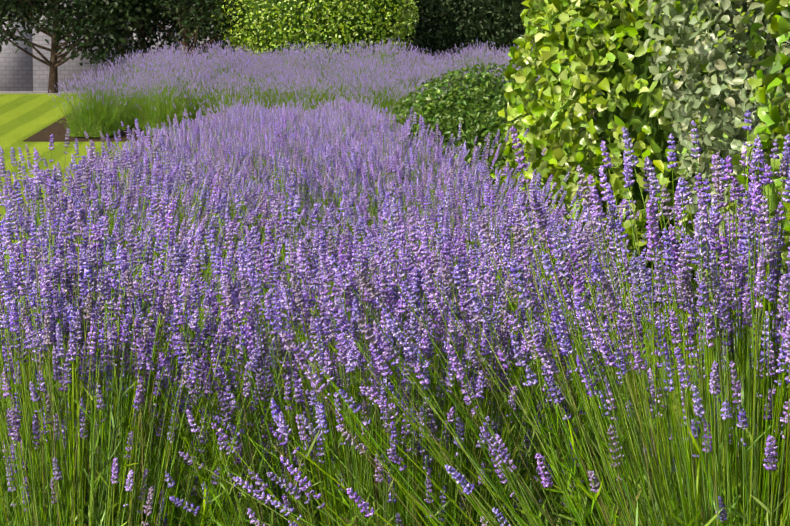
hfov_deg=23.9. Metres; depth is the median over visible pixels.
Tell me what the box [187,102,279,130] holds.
lavender
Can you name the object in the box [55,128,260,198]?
lavender
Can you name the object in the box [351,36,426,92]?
lavender
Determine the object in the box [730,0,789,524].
hedge shrub
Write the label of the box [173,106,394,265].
lavender
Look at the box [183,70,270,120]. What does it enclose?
lavender
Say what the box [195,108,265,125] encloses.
lavender
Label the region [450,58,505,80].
lavender
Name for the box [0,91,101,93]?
path
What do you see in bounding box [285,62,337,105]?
lavender
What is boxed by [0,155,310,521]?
lavender
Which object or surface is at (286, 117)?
lavender
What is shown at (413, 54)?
lavender
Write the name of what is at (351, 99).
lavender
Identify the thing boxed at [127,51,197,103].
lavender
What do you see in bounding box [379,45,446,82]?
lavender
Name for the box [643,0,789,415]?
variegated hedge shrub
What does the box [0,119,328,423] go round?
lavender
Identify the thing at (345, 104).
lavender
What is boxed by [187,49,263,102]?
lavender
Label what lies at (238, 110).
lavender
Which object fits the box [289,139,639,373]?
lavender
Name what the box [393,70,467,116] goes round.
lavender
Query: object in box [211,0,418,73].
hedge
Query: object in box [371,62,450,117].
lavender
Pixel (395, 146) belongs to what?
lavender
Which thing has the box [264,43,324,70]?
lavender
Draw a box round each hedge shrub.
[490,0,787,347]
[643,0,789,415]
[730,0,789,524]
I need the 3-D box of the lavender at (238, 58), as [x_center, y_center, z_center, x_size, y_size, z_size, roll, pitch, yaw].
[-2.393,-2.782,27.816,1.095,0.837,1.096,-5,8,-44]
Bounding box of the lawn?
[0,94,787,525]
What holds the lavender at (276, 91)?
on the bed soil
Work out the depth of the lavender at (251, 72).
25.33 m
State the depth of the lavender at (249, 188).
5.68 m
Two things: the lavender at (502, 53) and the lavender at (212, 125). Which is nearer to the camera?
the lavender at (212, 125)
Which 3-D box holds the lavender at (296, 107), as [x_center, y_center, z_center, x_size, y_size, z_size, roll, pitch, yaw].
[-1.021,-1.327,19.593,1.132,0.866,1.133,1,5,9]
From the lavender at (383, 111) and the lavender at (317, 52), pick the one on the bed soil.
the lavender at (317, 52)
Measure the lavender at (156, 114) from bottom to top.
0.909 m
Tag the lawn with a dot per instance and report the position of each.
(24, 116)
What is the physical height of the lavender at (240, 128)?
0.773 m
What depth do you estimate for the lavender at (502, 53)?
28.56 m
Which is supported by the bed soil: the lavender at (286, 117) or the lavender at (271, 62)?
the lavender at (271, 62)
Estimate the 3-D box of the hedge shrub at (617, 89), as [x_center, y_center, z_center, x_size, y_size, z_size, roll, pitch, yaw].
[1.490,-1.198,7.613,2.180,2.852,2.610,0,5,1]
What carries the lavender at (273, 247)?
on the lavender bed soil
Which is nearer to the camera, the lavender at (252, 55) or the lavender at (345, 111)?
the lavender at (345, 111)
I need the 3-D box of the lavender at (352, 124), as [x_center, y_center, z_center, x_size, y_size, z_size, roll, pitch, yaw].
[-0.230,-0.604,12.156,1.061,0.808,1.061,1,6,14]
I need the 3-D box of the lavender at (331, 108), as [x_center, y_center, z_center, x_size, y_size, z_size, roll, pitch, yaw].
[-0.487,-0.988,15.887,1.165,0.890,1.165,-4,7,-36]
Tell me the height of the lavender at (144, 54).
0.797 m
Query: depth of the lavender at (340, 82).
24.70 m
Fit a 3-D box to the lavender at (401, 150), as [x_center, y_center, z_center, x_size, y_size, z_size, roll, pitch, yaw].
[0.048,-0.067,6.065,1.188,0.878,1.127,-5,7,-40]
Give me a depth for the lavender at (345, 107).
16.65 m
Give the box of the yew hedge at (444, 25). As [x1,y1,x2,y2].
[384,0,605,78]
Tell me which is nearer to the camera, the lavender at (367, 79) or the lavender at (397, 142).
the lavender at (397, 142)
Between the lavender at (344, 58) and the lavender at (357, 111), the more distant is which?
the lavender at (344, 58)
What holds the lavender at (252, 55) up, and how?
on the bed soil
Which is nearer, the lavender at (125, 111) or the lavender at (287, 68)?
the lavender at (125, 111)
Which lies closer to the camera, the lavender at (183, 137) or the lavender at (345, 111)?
the lavender at (183, 137)
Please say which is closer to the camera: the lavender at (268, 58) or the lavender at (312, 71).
the lavender at (312, 71)
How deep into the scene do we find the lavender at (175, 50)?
29.31 m
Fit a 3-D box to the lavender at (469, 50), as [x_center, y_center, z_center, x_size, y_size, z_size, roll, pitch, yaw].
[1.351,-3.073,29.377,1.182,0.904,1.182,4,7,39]
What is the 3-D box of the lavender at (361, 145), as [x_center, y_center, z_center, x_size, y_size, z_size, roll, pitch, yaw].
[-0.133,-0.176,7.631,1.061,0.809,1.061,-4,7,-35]
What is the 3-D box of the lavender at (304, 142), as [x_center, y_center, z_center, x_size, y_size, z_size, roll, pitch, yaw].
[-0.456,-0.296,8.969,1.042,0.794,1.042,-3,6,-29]
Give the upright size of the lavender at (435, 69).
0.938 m
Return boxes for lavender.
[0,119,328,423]
[0,128,311,482]
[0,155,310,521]
[0,191,368,525]
[4,139,326,346]
[12,128,302,275]
[41,171,658,525]
[47,68,136,137]
[53,114,315,241]
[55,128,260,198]
[79,60,148,120]
[84,109,268,196]
[86,197,659,525]
[99,48,170,98]
[100,70,177,129]
[107,115,269,181]
[116,65,210,135]
[125,122,447,389]
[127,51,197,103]
[129,47,189,72]
[130,103,297,153]
[135,55,221,108]
[138,48,202,79]
[139,42,196,70]
[146,111,286,192]
[150,110,789,525]
[151,116,258,145]
[166,49,233,96]
[168,95,291,137]
[170,64,245,128]
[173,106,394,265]
[178,115,278,140]
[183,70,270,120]
[184,40,256,74]
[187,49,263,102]
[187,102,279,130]
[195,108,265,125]
[204,100,275,126]
[206,50,268,83]
[214,111,336,164]
[218,60,294,106]
[223,95,292,114]
[227,48,260,72]
[227,119,342,228]
[236,52,299,92]
[241,104,350,151]
[242,66,316,113]
[245,47,294,78]
[247,107,578,329]
[248,104,329,127]
[249,103,338,134]
[251,121,474,242]
[253,100,327,122]
[255,48,323,77]
[255,137,506,244]
[256,63,313,101]
[263,96,326,116]
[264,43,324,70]
[267,68,355,111]
[267,173,739,525]
[273,160,648,417]
[274,100,444,157]
[276,95,406,140]
[277,95,392,122]
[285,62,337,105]
[286,53,346,98]
[287,41,352,81]
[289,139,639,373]
[294,117,508,213]
[298,103,401,146]
[303,96,389,114]
[308,68,375,108]
[310,94,380,116]
[311,100,402,128]
[311,123,443,169]
[313,108,398,144]
[318,123,479,182]
[319,50,376,93]
[319,53,392,101]
[319,100,380,125]
[328,38,397,72]
[335,71,413,120]
[339,66,404,108]
[340,53,395,82]
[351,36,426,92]
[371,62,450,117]
[373,59,435,104]
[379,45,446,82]
[385,49,432,64]
[392,54,476,99]
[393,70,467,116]
[420,58,469,85]
[424,50,468,75]
[445,42,509,75]
[448,41,505,72]
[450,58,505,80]
[474,52,523,75]
[488,46,523,67]
[494,67,542,99]
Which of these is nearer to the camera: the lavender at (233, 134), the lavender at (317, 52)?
the lavender at (233, 134)
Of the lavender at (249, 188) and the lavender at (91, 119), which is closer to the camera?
the lavender at (249, 188)
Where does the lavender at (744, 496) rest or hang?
on the lavender bed soil
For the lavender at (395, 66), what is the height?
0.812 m
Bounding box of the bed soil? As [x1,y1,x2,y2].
[23,97,593,141]
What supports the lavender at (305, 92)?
on the bed soil
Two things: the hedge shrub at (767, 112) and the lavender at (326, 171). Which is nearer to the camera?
the hedge shrub at (767, 112)
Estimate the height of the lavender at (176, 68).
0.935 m
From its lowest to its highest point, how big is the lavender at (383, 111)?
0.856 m
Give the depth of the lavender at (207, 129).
8.71 m
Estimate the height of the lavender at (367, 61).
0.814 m
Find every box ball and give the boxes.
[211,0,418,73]
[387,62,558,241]
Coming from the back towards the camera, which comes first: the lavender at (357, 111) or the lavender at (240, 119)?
the lavender at (357, 111)
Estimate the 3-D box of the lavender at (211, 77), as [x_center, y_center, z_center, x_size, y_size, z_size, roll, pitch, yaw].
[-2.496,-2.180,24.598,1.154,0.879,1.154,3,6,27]
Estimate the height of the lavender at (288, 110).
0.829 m
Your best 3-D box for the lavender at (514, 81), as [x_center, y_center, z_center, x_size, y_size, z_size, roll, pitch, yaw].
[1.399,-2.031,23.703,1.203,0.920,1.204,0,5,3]
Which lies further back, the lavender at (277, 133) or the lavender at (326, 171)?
the lavender at (277, 133)
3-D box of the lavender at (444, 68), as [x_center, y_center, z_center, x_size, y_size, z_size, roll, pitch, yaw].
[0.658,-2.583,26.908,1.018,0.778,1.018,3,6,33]
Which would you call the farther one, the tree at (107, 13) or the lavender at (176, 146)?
the tree at (107, 13)
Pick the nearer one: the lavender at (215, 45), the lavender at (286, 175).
the lavender at (286, 175)
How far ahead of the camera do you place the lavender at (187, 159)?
6.44 m
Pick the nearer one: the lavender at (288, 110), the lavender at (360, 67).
the lavender at (288, 110)
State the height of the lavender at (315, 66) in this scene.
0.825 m
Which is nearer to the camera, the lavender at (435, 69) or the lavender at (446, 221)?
the lavender at (446, 221)
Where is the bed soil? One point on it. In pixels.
(57, 130)
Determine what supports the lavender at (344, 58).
on the bed soil
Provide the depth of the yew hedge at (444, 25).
39.91 m
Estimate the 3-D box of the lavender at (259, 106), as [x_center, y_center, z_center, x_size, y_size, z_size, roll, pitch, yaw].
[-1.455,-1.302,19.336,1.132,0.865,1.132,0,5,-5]
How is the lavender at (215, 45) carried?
on the bed soil
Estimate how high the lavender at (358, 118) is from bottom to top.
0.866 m
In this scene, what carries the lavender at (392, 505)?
on the lavender bed soil
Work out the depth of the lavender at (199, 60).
27.03 m
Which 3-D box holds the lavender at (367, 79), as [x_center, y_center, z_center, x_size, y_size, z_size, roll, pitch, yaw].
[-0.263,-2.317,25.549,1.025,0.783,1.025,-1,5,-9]
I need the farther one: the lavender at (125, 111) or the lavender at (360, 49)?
the lavender at (360, 49)
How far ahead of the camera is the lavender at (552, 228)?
3.73 m
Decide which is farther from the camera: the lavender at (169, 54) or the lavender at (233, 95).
the lavender at (169, 54)
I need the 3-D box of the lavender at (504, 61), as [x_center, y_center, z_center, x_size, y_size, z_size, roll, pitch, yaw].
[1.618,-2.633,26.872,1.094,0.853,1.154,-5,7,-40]
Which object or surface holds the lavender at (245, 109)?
on the lavender bed soil
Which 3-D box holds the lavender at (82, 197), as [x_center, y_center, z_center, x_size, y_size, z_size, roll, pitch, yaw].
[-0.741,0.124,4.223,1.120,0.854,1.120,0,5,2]
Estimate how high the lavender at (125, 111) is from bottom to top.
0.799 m
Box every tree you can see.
[0,0,72,48]
[0,0,163,92]
[52,0,213,78]
[88,0,256,71]
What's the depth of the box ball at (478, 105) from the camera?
10.60 m
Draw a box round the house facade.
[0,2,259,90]
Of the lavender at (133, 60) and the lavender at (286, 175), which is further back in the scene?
the lavender at (133, 60)
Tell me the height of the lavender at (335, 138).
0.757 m
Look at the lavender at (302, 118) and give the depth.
13.44 m
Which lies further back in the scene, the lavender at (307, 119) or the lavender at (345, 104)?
the lavender at (345, 104)
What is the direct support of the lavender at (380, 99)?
on the bed soil
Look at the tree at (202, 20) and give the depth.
35.39 m
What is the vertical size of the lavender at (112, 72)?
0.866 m
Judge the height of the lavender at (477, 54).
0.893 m
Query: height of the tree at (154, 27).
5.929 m
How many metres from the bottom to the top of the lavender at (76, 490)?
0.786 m
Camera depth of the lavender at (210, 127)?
12.51 m

